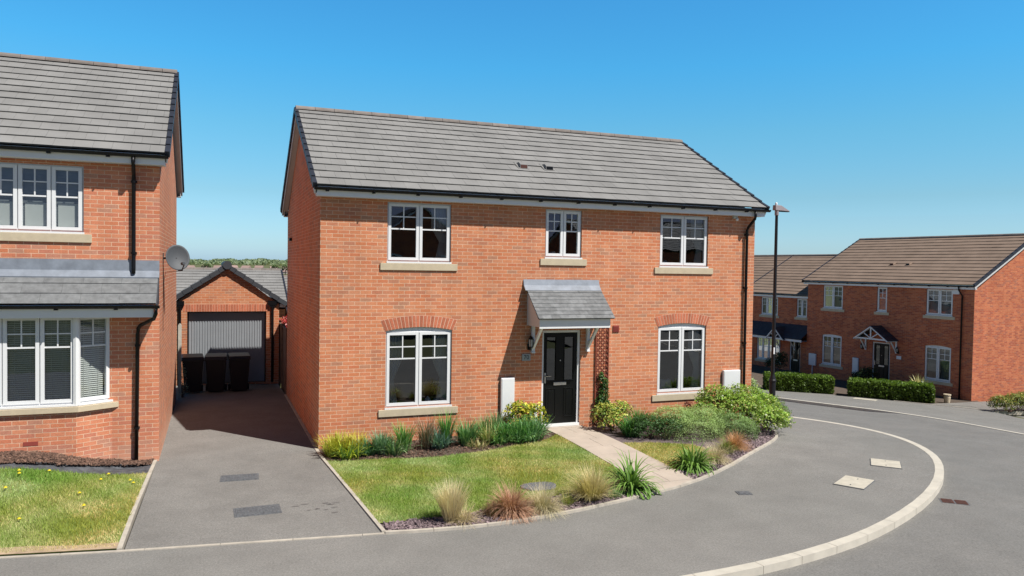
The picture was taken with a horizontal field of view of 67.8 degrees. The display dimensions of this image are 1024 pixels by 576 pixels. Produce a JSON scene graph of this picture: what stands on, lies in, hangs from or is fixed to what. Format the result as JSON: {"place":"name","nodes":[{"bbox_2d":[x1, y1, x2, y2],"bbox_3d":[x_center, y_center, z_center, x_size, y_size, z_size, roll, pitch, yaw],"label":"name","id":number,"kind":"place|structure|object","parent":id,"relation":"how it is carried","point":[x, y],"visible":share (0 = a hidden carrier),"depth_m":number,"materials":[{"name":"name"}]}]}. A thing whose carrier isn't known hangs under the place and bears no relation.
{"place":"outdoors","nodes":[
{"label":"outdoors","id":0,"kind":"place"},
{"bbox_2d":[0,465,147,554],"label":"lawn","id":1,"kind":"structure","parent":0,"point":[66,524],"depth_m":10.95,"materials":[{"name":"green plant"}]},
{"bbox_2d":[0,542,118,554],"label":"curb","id":2,"kind":"structure","parent":1,"relation":"on","point":[91,547],"depth_m":9.60,"materials":[{"name":"beige concrete"}]},
{"bbox_2d":[117,460,156,549],"bbox_3d":[-6.991,3.226,15.062,0.124,0.201,11.521,0,2,-21],"label":"lawn edging","id":3,"kind":"object","parent":1,"relation":"on","point":[123,541],"visible":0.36,"depth_m":11.14,"materials":[{"name":"concrete"}]},
{"bbox_2d":[0,456,151,474],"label":"mulch strip","id":4,"kind":"object","parent":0,"point":[127,469],"visible":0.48,"depth_m":12.90,"materials":[{"name":"brown soil"}]},
{"bbox_2d":[0,450,153,465],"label":"bark mulch","id":5,"kind":"object","parent":4,"relation":"on","point":[17,456],"visible":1,"depth_m":12.86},
{"bbox_2d":[188,263,282,267],"bbox_3d":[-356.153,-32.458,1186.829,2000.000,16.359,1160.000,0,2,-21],"label":"hills","id":6,"kind":"structure","parent":0,"point":[240,265],"depth_m":936.73,"materials":[{"name":"green plant"}]},
{"bbox_2d":[189,258,287,264],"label":"wood","id":7,"kind":"object","parent":6,"relation":"on","point":[257,261],"visible":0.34,"depth_m":974.05,"materials":[{"name":"green plant"}]},
{"bbox_2d":[125,383,381,549],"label":"driveway","id":8,"kind":"structure","parent":0,"point":[211,438],"depth_m":12.80,"materials":[{"name":"grey asphalt"}]},
{"bbox_2d":[178,324,181,397],"bbox_3d":[-9.080,2.062,20.819,0.090,2.197,0.090,0,2,-21],"label":"gate post","id":9,"kind":"object","parent":8,"relation":"on","point":[179,355],"visible":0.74,"depth_m":20.78,"materials":[{"name":"concrete"}]},
{"bbox_2d":[181,353,203,392],"bbox_3d":[-9.108,2.439,21.715,0.598,1.085,0.797,0,2,-24],"label":"wheelie bin","id":10,"kind":"object","parent":8,"relation":"on","point":[193,366],"visible":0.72,"depth_m":21.43,"materials":[{"name":"black plastic"}]},
{"bbox_2d":[0,532,384,558],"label":"driveway edging","id":11,"kind":"object","parent":8,"relation":"on","point":[171,547],"visible":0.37,"depth_m":9.80,"materials":[{"name":"concrete"}]},
{"bbox_2d":[205,353,227,390],"bbox_3d":[-8.530,2.444,21.974,0.598,1.085,0.797,0,2,-19],"label":"wheelie bin","id":12,"kind":"object","parent":8,"relation":"on","point":[215,368],"visible":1,"depth_m":21.67,"materials":[{"name":"black plastic"}]},
{"bbox_2d":[228,352,250,390],"bbox_3d":[-7.966,2.452,22.228,0.598,1.085,0.797,0,2,-23],"label":"wheelie bin","id":13,"kind":"object","parent":8,"relation":"on","point":[239,363],"visible":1,"depth_m":21.94,"materials":[{"name":"black plastic"}]},
{"bbox_2d":[220,473,258,481],"bbox_3d":[-4.653,3.239,13.014,0.620,0.030,0.400,0,2,-18],"label":"manhole cover","id":14,"kind":"object","parent":8,"relation":"on","point":[238,477],"visible":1,"depth_m":12.98,"materials":[{"name":"metal"}]},
{"bbox_2d":[233,504,281,517],"bbox_3d":[-3.771,3.300,11.288,0.660,0.030,0.440,0,2,-23],"label":"manhole cover","id":15,"kind":"object","parent":8,"relation":"on","point":[257,510],"visible":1,"depth_m":11.26,"materials":[{"name":"metal"}]},
{"bbox_2d":[279,320,286,394],"bbox_3d":[-6.909,2.135,22.990,0.100,2.120,2.900,0,2,-21],"label":"wooden fence","id":16,"kind":"object","parent":8,"relation":"on","point":[282,356],"visible":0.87,"depth_m":22.93,"materials":[{"name":"brown wood"}]},
{"bbox_2d":[284,394,320,453],"bbox_3d":[-5.077,3.187,18.161,0.060,0.218,7.450,0,2,-21],"label":"wall edging","id":17,"kind":"object","parent":8,"relation":"on","point":[304,427],"depth_m":17.19,"materials":[{"name":"concrete"}]},
{"bbox_2d":[319,430,553,460],"bbox_3d":[-1.294,3.179,15.255,4.910,0.099,1.520,0,2,-21],"label":"flower bed","id":18,"kind":"object","parent":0,"point":[455,451],"visible":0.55,"depth_m":14.89,"materials":[{"name":"soil"}]},
{"bbox_2d":[314,430,358,458],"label":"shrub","id":19,"kind":"object","parent":18,"relation":"on","point":[329,450],"visible":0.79,"depth_m":14.47,"materials":[{"name":"yellow plant"}]},
{"bbox_2d":[329,440,371,460],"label":"bulb clump","id":20,"kind":"object","parent":18,"relation":"on","point":[350,454],"visible":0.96,"depth_m":14.27,"materials":[{"name":"green plant"}]},
{"bbox_2d":[336,429,373,453],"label":"bulb clump","id":21,"kind":"object","parent":18,"relation":"on","point":[360,437],"visible":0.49,"depth_m":14.77,"materials":[{"name":"yellow plant"}]},
{"bbox_2d":[354,435,385,456],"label":"bulb clump","id":22,"kind":"object","parent":18,"relation":"on","point":[369,451],"visible":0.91,"depth_m":14.53,"materials":[{"name":"green plant"}]},
{"bbox_2d":[366,430,395,454],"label":"bulb clump","id":23,"kind":"object","parent":18,"relation":"on","point":[381,438],"visible":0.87,"depth_m":14.63,"materials":[{"name":"green plant"}]},
{"bbox_2d":[373,433,421,456],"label":"bulb clump","id":24,"kind":"object","parent":18,"relation":"on","point":[395,449],"visible":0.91,"depth_m":14.52,"materials":[{"name":"green plant"}]},
{"bbox_2d":[383,418,417,452],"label":"bulb clump","id":25,"kind":"object","parent":18,"relation":"on","point":[408,437],"visible":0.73,"depth_m":14.74,"materials":[{"name":"green plant"}]},
{"bbox_2d":[411,414,441,450],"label":"bulb clump","id":26,"kind":"object","parent":18,"relation":"on","point":[423,436],"visible":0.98,"depth_m":14.97,"materials":[{"name":"brown plant"}]},
{"bbox_2d":[427,426,458,449],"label":"bulb clump","id":27,"kind":"object","parent":18,"relation":"on","point":[439,442],"visible":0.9,"depth_m":14.99,"materials":[{"name":"green plant"}]},
{"bbox_2d":[433,407,459,444],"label":"bulb clump","id":28,"kind":"object","parent":18,"relation":"on","point":[444,427],"visible":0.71,"depth_m":15.27,"materials":[{"name":"green plant"}]},
{"bbox_2d":[452,417,486,446],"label":"bulb clump","id":29,"kind":"object","parent":18,"relation":"on","point":[465,436],"visible":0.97,"depth_m":15.19,"materials":[{"name":"green plant"}]},
{"bbox_2d":[464,412,497,440],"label":"bulb clump","id":30,"kind":"object","parent":18,"relation":"on","point":[486,422],"visible":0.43,"depth_m":15.74,"materials":[{"name":"green plant"}]},
{"bbox_2d":[474,422,500,444],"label":"bulb clump","id":31,"kind":"object","parent":18,"relation":"on","point":[485,435],"visible":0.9,"depth_m":15.28,"materials":[{"name":"green plant"}]},
{"bbox_2d":[487,425,514,445],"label":"bulb clump","id":32,"kind":"object","parent":18,"relation":"on","point":[496,440],"visible":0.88,"depth_m":15.28,"materials":[{"name":"green plant"}]},
{"bbox_2d":[499,420,537,444],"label":"bulb clump","id":33,"kind":"object","parent":18,"relation":"on","point":[513,437],"visible":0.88,"depth_m":15.37,"materials":[{"name":"green plant"}]},
{"bbox_2d":[502,412,543,442],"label":"bulb clump","id":34,"kind":"object","parent":18,"relation":"on","point":[522,429],"visible":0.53,"depth_m":15.55,"materials":[{"name":"green plant"}]},
{"bbox_2d":[502,399,550,425],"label":"variegated shrub","id":35,"kind":"object","parent":18,"relation":"on","point":[522,410],"visible":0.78,"depth_m":16.14,"materials":[{"name":"yellow plant"}]},
{"bbox_2d":[516,418,550,442],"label":"bulb clump","id":36,"kind":"object","parent":18,"relation":"on","point":[534,438],"visible":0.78,"depth_m":15.53,"materials":[{"name":"green plant"}]},
{"bbox_2d":[521,412,552,438],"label":"bulb clump","id":37,"kind":"object","parent":18,"relation":"on","point":[538,425],"visible":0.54,"depth_m":15.75,"materials":[{"name":"green plant"}]},
{"bbox_2d":[0,416,934,575],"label":"pavement","id":38,"kind":"structure","parent":0,"point":[787,478],"depth_m":10.45,"materials":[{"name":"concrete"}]},
{"bbox_2d":[769,202,789,396],"bbox_3d":[7.351,0.693,20.992,0.515,6.080,0.197,0,2,-21],"label":"street lamp","id":39,"kind":"object","parent":38,"relation":"on","point":[777,208],"visible":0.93,"depth_m":20.90,"materials":[{"name":"black metal"}]},
{"bbox_2d":[833,475,874,489],"bbox_3d":[5.989,3.404,13.337,0.508,0.028,0.778,2,1,38],"label":"inspection cover","id":40,"kind":"object","parent":38,"relation":"on","point":[855,482],"visible":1,"depth_m":13.29,"materials":[{"name":"concrete"}]},
{"bbox_2d":[870,458,901,468],"bbox_3d":[7.305,3.435,14.897,0.548,0.028,0.728,2,0,24],"label":"inspection cover","id":41,"kind":"object","parent":38,"relation":"on","point":[885,463],"visible":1,"depth_m":14.84,"materials":[{"name":"concrete"}]},
{"bbox_2d":[328,433,622,522],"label":"lawn","id":42,"kind":"structure","parent":0,"point":[482,474],"depth_m":13.27,"materials":[{"name":"green plant"}]},
{"bbox_2d":[318,454,384,531],"bbox_3d":[-2.730,3.338,12.556,0.061,0.160,4.612,0,2,-25],"label":"lawn edging","id":43,"kind":"object","parent":42,"relation":"on","point":[362,505],"visible":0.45,"depth_m":11.98,"materials":[{"name":"concrete"}]},
{"bbox_2d":[520,482,555,490],"bbox_3d":[0.448,3.286,12.610,0.620,0.035,0.426,0,2,-21],"label":"stepping stone","id":44,"kind":"object","parent":42,"relation":"on","point":[542,487],"visible":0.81,"depth_m":12.56,"materials":[{"name":"grey stone"}]},
{"bbox_2d":[381,490,616,529],"bbox_3d":[0.342,3.337,11.698,4.841,0.023,1.035,0,2,-35],"label":"flower bed","id":45,"kind":"object","parent":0,"point":[383,525],"visible":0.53,"depth_m":10.95,"materials":[{"name":"soil"}]},
{"bbox_2d":[429,474,470,522],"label":"feather grass","id":46,"kind":"object","parent":45,"relation":"on","point":[451,502],"depth_m":10.79,"materials":[{"name":"beige plant"}]},
{"bbox_2d":[440,500,486,528],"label":"feather grass","id":47,"kind":"object","parent":45,"relation":"on","point":[468,516],"depth_m":10.87,"materials":[{"name":"beige plant"}]},
{"bbox_2d":[476,499,505,516],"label":"dark tuft","id":48,"kind":"object","parent":45,"relation":"on","point":[494,510],"visible":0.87,"depth_m":11.13,"materials":[{"name":"brown plant"}]},
{"bbox_2d":[482,481,541,525],"bbox_3d":[0.013,3.082,11.280,1.083,0.555,1.142,0,2,-21],"label":"copper sedge","id":49,"kind":"object","parent":45,"relation":"on","point":[511,505],"visible":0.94,"depth_m":11.18,"materials":[{"name":"brown plant"}]},
{"bbox_2d":[383,485,654,529],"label":"slate chippings","id":50,"kind":"object","parent":45,"relation":"on","point":[427,522],"visible":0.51,"depth_m":10.97,"materials":[{"name":"grey gravel"}]},
{"bbox_2d":[521,478,571,519],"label":"feather grass","id":51,"kind":"object","parent":45,"relation":"on","point":[545,504],"depth_m":11.37,"materials":[{"name":"beige plant"}]},
{"bbox_2d":[554,460,620,501],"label":"feather grass","id":52,"kind":"object","parent":45,"relation":"on","point":[591,487],"depth_m":11.96,"materials":[{"name":"beige plant"}]},
{"bbox_2d":[594,448,665,499],"bbox_3d":[1.912,3.011,12.600,1.253,0.674,1.205,1,2,8],"label":"strap leaf lily","id":53,"kind":"object","parent":45,"relation":"on","point":[630,482],"visible":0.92,"depth_m":12.50,"materials":[{"name":"green plant"}]},
{"bbox_2d":[0,274,1023,555],"bbox_3d":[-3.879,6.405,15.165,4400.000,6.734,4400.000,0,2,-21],"label":"ground","id":54,"kind":"structure","parent":0,"point":[406,520],"depth_m":10.30,"materials":[{"name":"grey asphalt"}]},
{"bbox_2d":[0,52,183,468],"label":"bay fronted house","id":55,"kind":"structure","parent":54,"relation":"on","point":[91,175],"depth_m":13.56,"materials":[{"name":"orange brick"}]},
{"bbox_2d":[0,318,81,409],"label":"window","id":56,"kind":"structure","parent":55,"relation":"in","point":[32,358],"depth_m":13.06,"materials":[{"name":"white plastic"}]},
{"bbox_2d":[0,162,91,242],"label":"window","id":57,"kind":"structure","parent":55,"relation":"in","point":[20,183],"depth_m":13.28,"materials":[{"name":"white plastic"}]},
{"bbox_2d":[61,318,112,405],"bbox_3d":[-7.568,1.248,13.592,0.538,1.574,0.651,2,2,37],"label":"window","id":58,"kind":"structure","parent":55,"relation":"in","point":[95,340],"depth_m":13.59,"materials":[{"name":"white plastic"}]},
{"bbox_2d":[163,245,189,283],"bbox_3d":[-6.534,-0.001,14.809,0.487,1.689,0.471,0,2,-21],"label":"satellite dish","id":59,"kind":"object","parent":55,"relation":"attached to","point":[177,257],"visible":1,"depth_m":14.95,"materials":[{"name":"grey paint"}]},
{"bbox_2d":[176,261,286,385],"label":"garage","id":60,"kind":"structure","parent":54,"relation":"on","point":[226,307],"depth_m":23.54,"materials":[{"name":"orange brick"}]},
{"bbox_2d":[188,312,264,382],"bbox_3d":[-8.828,1.839,23.615,2.210,2.180,0.038,0,2,-21],"label":"garage door","id":61,"kind":"structure","parent":60,"relation":"in","point":[209,332],"depth_m":23.63,"materials":[{"name":"grey metal"}]},
{"bbox_2d":[176,267,286,322],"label":"grey roofed house","id":62,"kind":"structure","parent":60,"relation":"attached to","point":[272,280],"depth_m":36.45,"materials":[{"name":"grey tile"}]},
{"bbox_2d":[280,105,770,448],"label":"detached house","id":63,"kind":"structure","parent":54,"relation":"on","point":[421,258],"depth_m":17.01,"materials":[{"name":"orange brick"}]},
{"bbox_2d":[378,327,457,416],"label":"window","id":64,"kind":"structure","parent":63,"relation":"in","point":[416,357],"depth_m":16.02,"materials":[{"name":"white plastic"}]},
{"bbox_2d":[380,202,457,270],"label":"window","id":65,"kind":"structure","parent":63,"relation":"in","point":[418,236],"depth_m":15.97,"materials":[{"name":"white plastic"}]},
{"bbox_2d":[542,332,576,423],"bbox_3d":[1.072,2.009,17.022,0.823,2.028,0.106,0,2,-21],"label":"door","id":66,"kind":"structure","parent":63,"relation":"in","point":[560,349],"depth_m":17.04,"materials":[{"name":"black wood"}]},
{"bbox_2d":[540,209,586,265],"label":"window","id":67,"kind":"structure","parent":63,"relation":"in","point":[563,231],"depth_m":17.02,"materials":[{"name":"white plastic"}]},
{"bbox_2d":[594,372,609,417],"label":"climbing plant","id":68,"kind":"object","parent":63,"relation":"attached to","point":[602,398],"visible":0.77,"depth_m":17.23,"materials":[{"name":"green plant"}]},
{"bbox_2d":[652,323,707,401],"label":"window","id":69,"kind":"structure","parent":63,"relation":"in","point":[681,346],"depth_m":18.40,"materials":[{"name":"white plastic"}]},
{"bbox_2d":[654,214,712,273],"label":"window","id":70,"kind":"structure","parent":63,"relation":"in","point":[683,242],"depth_m":18.31,"materials":[{"name":"white plastic"}]},
{"bbox_2d":[754,254,794,282],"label":"terraced house","id":71,"kind":"structure","parent":54,"relation":"on","point":[763,265],"depth_m":49.04,"materials":[{"name":"tile"}]},
{"bbox_2d":[752,254,836,372],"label":"terraced house","id":72,"kind":"structure","parent":54,"relation":"on","point":[791,309],"depth_m":44.66,"materials":[{"name":"red brick"}]},
{"bbox_2d":[755,337,780,363],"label":"window","id":73,"kind":"structure","parent":72,"relation":"in","point":[764,345],"depth_m":45.50,"materials":[{"name":"white plastic"}]},
{"bbox_2d":[759,297,778,317],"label":"window","id":74,"kind":"structure","parent":72,"relation":"in","point":[767,302],"depth_m":45.23,"materials":[{"name":"white plastic"}]},
{"bbox_2d":[791,341,799,371],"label":"door","id":75,"kind":"structure","parent":72,"relation":"in","point":[795,354],"depth_m":43.38,"materials":[{"name":"black"}]},
{"bbox_2d":[794,299,806,319],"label":"window","id":76,"kind":"structure","parent":72,"relation":"in","point":[801,303],"depth_m":42.94,"materials":[{"name":"white plastic"}]},
{"bbox_2d":[801,233,1023,401],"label":"detached house","id":77,"kind":"structure","parent":54,"relation":"on","point":[960,336],"depth_m":36.25,"materials":[{"name":"red brick"}]},
{"bbox_2d":[819,334,842,369],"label":"window","id":78,"kind":"structure","parent":77,"relation":"in","point":[831,351],"depth_m":40.48,"materials":[{"name":"white plastic"}]},
{"bbox_2d":[821,285,843,311],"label":"window","id":79,"kind":"structure","parent":77,"relation":"in","point":[833,295],"depth_m":40.39,"materials":[{"name":"white plastic"}]},
{"bbox_2d":[874,287,888,314],"bbox_3d":[18.381,0.647,37.760,0.210,1.376,0.830,0,2,-26],"label":"window","id":80,"kind":"structure","parent":77,"relation":"in","point":[882,291],"depth_m":37.83,"materials":[{"name":"white plastic"}]},
{"bbox_2d":[874,343,889,379],"bbox_3d":[18.330,3.751,37.810,0.106,1.987,0.872,0,2,-26],"label":"door","id":81,"kind":"structure","parent":77,"relation":"in","point":[881,351],"depth_m":37.79,"materials":[{"name":"black wood"}]},
{"bbox_2d":[921,345,952,386],"bbox_3d":[19.669,3.545,35.149,0.210,1.786,1.550,0,2,-26],"label":"window","id":82,"kind":"structure","parent":77,"relation":"in","point":[937,358],"depth_m":35.12,"materials":[{"name":"white plastic"}]},
{"bbox_2d":[923,289,954,319],"bbox_3d":[19.712,0.741,35.073,0.210,1.376,1.550,0,2,-26],"label":"window","id":83,"kind":"structure","parent":77,"relation":"in","point":[939,301],"depth_m":35.05,"materials":[{"name":"white plastic"}]},
{"bbox_2d":[986,391,1023,412],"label":"bush","id":84,"kind":"object","parent":54,"relation":"on","point":[1008,401],"visible":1,"depth_m":30.51,"materials":[{"name":"green plant"}]},
{"bbox_2d":[0,0,1023,260],"label":"sky","id":85,"kind":"structure","parent":0,"point":[857,118],"materials":[{"name":"blue"}]},
{"bbox_2d":[546,426,692,489],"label":"path","id":86,"kind":"structure","parent":0,"point":[600,445],"depth_m":14.72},
{"bbox_2d":[624,441,704,468],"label":"lawn","id":87,"kind":"structure","parent":0,"point":[662,451],"depth_m":15.11,"materials":[{"name":"green plant"}]},
{"bbox_2d":[588,425,774,476],"bbox_3d":[4.150,3.536,20.717,4.646,0.909,15.272,1,2,3],"label":"flower bed","id":88,"kind":"object","parent":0,"point":[617,434],"visible":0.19,"depth_m":16.37,"materials":[{"name":"soil"}]},
{"bbox_2d":[385,424,777,534],"bbox_3d":[2.630,3.807,23.961,7.853,1.606,27.395,1,2,2],"label":"bed edging","id":89,"kind":"object","parent":88,"relation":"on","point":[480,525],"visible":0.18,"depth_m":11.50,"materials":[{"name":"concrete"}]},
{"bbox_2d":[589,400,634,430],"bbox_3d":[2.242,2.837,16.850,1.083,0.731,0.790,0,2,-21],"label":"variegated shrub","id":90,"kind":"object","parent":88,"relation":"on","point":[616,410],"visible":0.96,"depth_m":16.74,"materials":[{"name":"yellow plant"}]},
{"bbox_2d":[614,414,645,437],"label":"leafy perennial","id":91,"kind":"object","parent":88,"relation":"on","point":[625,424],"visible":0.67,"depth_m":16.28,"materials":[{"name":"green plant"}]},
{"bbox_2d":[623,413,686,438],"bbox_3d":[3.075,2.943,16.229,1.384,0.594,0.806,0,2,-21],"label":"dark perennial","id":92,"kind":"object","parent":88,"relation":"on","point":[657,423],"visible":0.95,"depth_m":16.10,"materials":[{"name":"green plant"}]},
{"bbox_2d":[649,404,727,443],"bbox_3d":[3.927,2.907,16.672,1.982,0.720,1.550,0,2,-21],"label":"hebe","id":93,"kind":"object","parent":88,"relation":"on","point":[691,415],"visible":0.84,"depth_m":16.48,"materials":[{"name":"green plant"}]},
{"bbox_2d":[666,440,719,476],"bbox_3d":[3.353,3.015,13.928,1.109,0.605,1.196,1,2,10],"label":"strap leaf lily","id":94,"kind":"object","parent":88,"relation":"on","point":[690,461],"visible":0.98,"depth_m":13.84,"materials":[{"name":"green plant"}]},
{"bbox_2d":[697,440,737,465],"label":"feather grass","id":95,"kind":"object","parent":88,"relation":"on","point":[720,460],"depth_m":14.42,"materials":[{"name":"beige plant"}]},
{"bbox_2d":[677,426,774,478],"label":"slate chippings","id":96,"kind":"object","parent":88,"relation":"on","point":[765,435],"visible":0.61,"depth_m":15.59,"materials":[{"name":"grey gravel"}]},
{"bbox_2d":[707,409,759,439],"bbox_3d":[4.915,3.019,16.833,1.167,0.612,1.176,0,2,-21],"label":"hebe","id":97,"kind":"object","parent":88,"relation":"on","point":[734,425],"visible":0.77,"depth_m":16.65,"materials":[{"name":"green plant"}]},
{"bbox_2d":[717,428,753,451],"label":"copper sedge","id":98,"kind":"object","parent":88,"relation":"on","point":[736,443],"visible":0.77,"depth_m":15.48,"materials":[{"name":"orange plant"}]},
{"bbox_2d":[693,382,795,430],"bbox_3d":[5.370,2.800,17.639,2.423,1.169,1.633,0,2,-21],"label":"flowering shrub","id":99,"kind":"object","parent":88,"relation":"on","point":[759,407],"visible":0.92,"depth_m":17.54,"materials":[{"name":"green plant"}]},
{"bbox_2d":[751,365,978,403],"bbox_3d":[13.705,4.671,42.506,10.300,0.260,21.850,0,2,-21],"label":"front garden","id":100,"kind":"object","parent":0,"point":[757,372],"visible":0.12,"depth_m":38.23,"materials":[{"name":"stone"}]},
{"bbox_2d":[763,351,788,371],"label":"dark shrub","id":101,"kind":"object","parent":100,"relation":"on","point":[779,358],"visible":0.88,"depth_m":42.02,"materials":[{"name":"green plant"}]},
{"bbox_2d":[762,371,834,393],"bbox_3d":[13.253,4.398,35.316,3.154,0.990,1.300,1,2,12],"label":"box hedge","id":102,"kind":"object","parent":100,"relation":"on","point":[787,381],"visible":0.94,"depth_m":34.83,"materials":[{"name":"green plant"}]},
{"bbox_2d":[849,366,879,378],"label":"dark shrub","id":103,"kind":"object","parent":100,"relation":"on","point":[865,375],"visible":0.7,"depth_m":36.53,"materials":[{"name":"green plant"}]},
{"bbox_2d":[847,376,935,403],"bbox_3d":[16.669,4.491,33.597,3.555,0.985,1.295,2,2,25],"label":"box hedge","id":104,"kind":"object","parent":100,"relation":"on","point":[899,390],"visible":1,"depth_m":33.18,"materials":[{"name":"green plant"}]},
{"bbox_2d":[757,390,1023,433],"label":"pavement","id":105,"kind":"structure","parent":0,"point":[983,417],"depth_m":29.57,"materials":[{"name":"concrete"}]},
{"bbox_2d":[758,400,1023,575],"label":"road","id":106,"kind":"structure","parent":0,"point":[982,534],"depth_m":11.93,"materials":[{"name":"grey asphalt"}]},
{"bbox_2d":[682,417,943,575],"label":"kerb","id":107,"kind":"structure","parent":106,"relation":"on","point":[922,501],"depth_m":10.46,"materials":[{"name":"concrete"}]},
{"bbox_2d":[777,397,1023,434],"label":"kerb","id":108,"kind":"structure","parent":106,"relation":"on","point":[832,405],"depth_m":28.18,"materials":[{"name":"concrete"}]},
{"bbox_2d":[937,401,1023,410],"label":"shared drive","id":109,"kind":"structure","parent":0,"point":[982,405],"depth_m":32.27,"materials":[{"name":"concrete"}]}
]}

